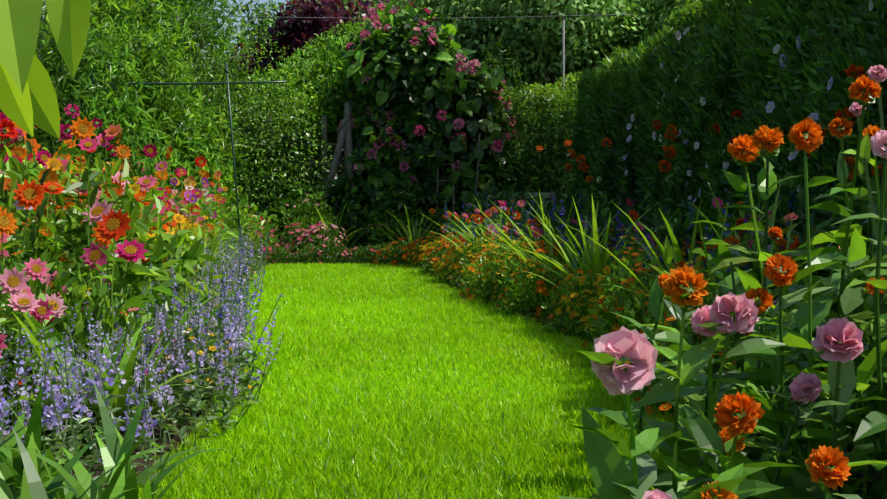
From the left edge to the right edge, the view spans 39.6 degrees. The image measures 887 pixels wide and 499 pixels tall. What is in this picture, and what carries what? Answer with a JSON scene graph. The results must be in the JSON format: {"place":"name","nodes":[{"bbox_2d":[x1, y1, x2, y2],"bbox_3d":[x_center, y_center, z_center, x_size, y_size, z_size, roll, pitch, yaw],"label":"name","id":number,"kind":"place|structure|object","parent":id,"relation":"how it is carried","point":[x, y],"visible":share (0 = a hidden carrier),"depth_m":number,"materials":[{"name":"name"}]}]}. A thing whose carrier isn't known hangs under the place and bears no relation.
{"place":"outdoors","nodes":[
{"label":"outdoors","id":0,"kind":"place"},
{"bbox_2d":[41,0,341,185],"label":"sky","id":1,"kind":"structure","parent":0,"point":[245,2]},
{"bbox_2d":[199,0,424,193],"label":"copper beech","id":2,"kind":"object","parent":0,"point":[307,29],"depth_m":22.26,"materials":[{"name":"purple plant"}]},
{"bbox_2d":[4,262,880,498],"bbox_3d":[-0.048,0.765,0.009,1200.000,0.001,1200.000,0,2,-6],"label":"ground","id":3,"kind":"structure","parent":0,"point":[175,437],"depth_m":3.90,"materials":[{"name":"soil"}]},
{"bbox_2d":[0,104,278,436],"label":"border","id":4,"kind":"object","parent":3,"relation":"on","point":[72,238],"depth_m":5.11,"materials":[{"name":"plant"}]},
{"bbox_2d":[0,0,283,498],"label":"flowering plants","id":5,"kind":"object","parent":3,"relation":"on","point":[28,97],"depth_m":3.34,"materials":[{"name":"plant"}]},
{"bbox_2d":[88,62,286,245],"bbox_3d":[-2.764,-0.857,13.231,2.189,2.276,0.082,0,2,5],"label":"plant support frame","id":6,"kind":"object","parent":3,"relation":"on","point":[228,93],"visible":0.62,"depth_m":13.17,"materials":[{"name":"green paint"}]},
{"bbox_2d":[0,0,587,260],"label":"shrub","id":7,"kind":"object","parent":3,"relation":"on","point":[189,131],"depth_m":16.66,"materials":[{"name":"green plant"}]},
{"bbox_2d":[266,115,379,207],"bbox_3d":[-1.662,-0.865,17.192,1.620,2.000,0.084,0,2,2],"label":"lattice trellis panel","id":8,"kind":"object","parent":3,"relation":"on","point":[324,130],"visible":0.12,"depth_m":17.15,"materials":[{"name":"grey wood"}]},
{"bbox_2d":[37,0,615,201],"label":"trees","id":9,"kind":"object","parent":3,"relation":"on","point":[175,3],"depth_m":24.67,"materials":[{"name":"green plant"}]},
{"bbox_2d":[226,188,444,264],"bbox_3d":[-1.459,-0.299,15.778,3.416,1.020,2.182,0,2,-6],"label":"bed","id":10,"kind":"object","parent":3,"relation":"on","point":[326,256],"depth_m":15.59,"materials":[{"name":"plant"}]},
{"bbox_2d":[322,102,359,259],"bbox_3d":[-1.539,-0.936,16.991,0.743,2.187,0.808,0,2,-6],"label":"wooden obelisk","id":11,"kind":"object","parent":3,"relation":"on","point":[345,136],"visible":0.42,"depth_m":16.89,"materials":[{"name":"grey wood"}]},
{"bbox_2d":[177,319,626,498],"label":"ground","id":12,"kind":"structure","parent":3,"relation":"on","point":[420,439],"depth_m":3.78,"materials":[{"name":"green plant"}]},
{"bbox_2d":[137,262,673,498],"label":"lawn grass","id":13,"kind":"structure","parent":12,"relation":"on","point":[383,312],"depth_m":4.56,"materials":[{"name":"green plant"}]},
{"bbox_2d":[176,9,632,90],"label":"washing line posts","id":14,"kind":"object","parent":3,"relation":"on","point":[563,46],"visible":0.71,"depth_m":20.55,"materials":[{"name":"grey metal"}]},
{"bbox_2d":[434,134,480,230],"bbox_3d":[0.192,-0.690,16.501,0.656,1.701,0.139,1,2,22],"label":"trellis","id":15,"kind":"object","parent":3,"relation":"on","point":[453,196],"visible":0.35,"depth_m":16.55,"materials":[{"name":"brown wood"}]},
{"bbox_2d":[473,189,555,220],"bbox_3d":[1.048,-0.275,15.385,1.250,0.954,0.614,-1,2,-31],"label":"garden bench","id":16,"kind":"object","parent":3,"relation":"on","point":[550,194],"visible":0.06,"depth_m":15.62,"materials":[{"name":"green paint"}]},
{"bbox_2d":[373,0,886,428],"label":"border","id":17,"kind":"object","parent":3,"relation":"on","point":[673,226],"depth_m":7.64,"materials":[{"name":"green plant"}]},
{"bbox_2d":[507,0,886,228],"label":"hedge","id":18,"kind":"object","parent":3,"relation":"on","point":[622,84],"depth_m":8.70,"materials":[{"name":"green plant"}]},
{"bbox_2d":[555,65,886,498],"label":"flowering plants","id":19,"kind":"object","parent":3,"relation":"on","point":[776,354],"depth_m":2.56,"materials":[{"name":"green plant"}]},
{"bbox_2d":[192,0,702,95],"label":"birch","id":20,"kind":"object","parent":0,"point":[611,33],"depth_m":28.90,"materials":[{"name":"green plant"}]}
]}

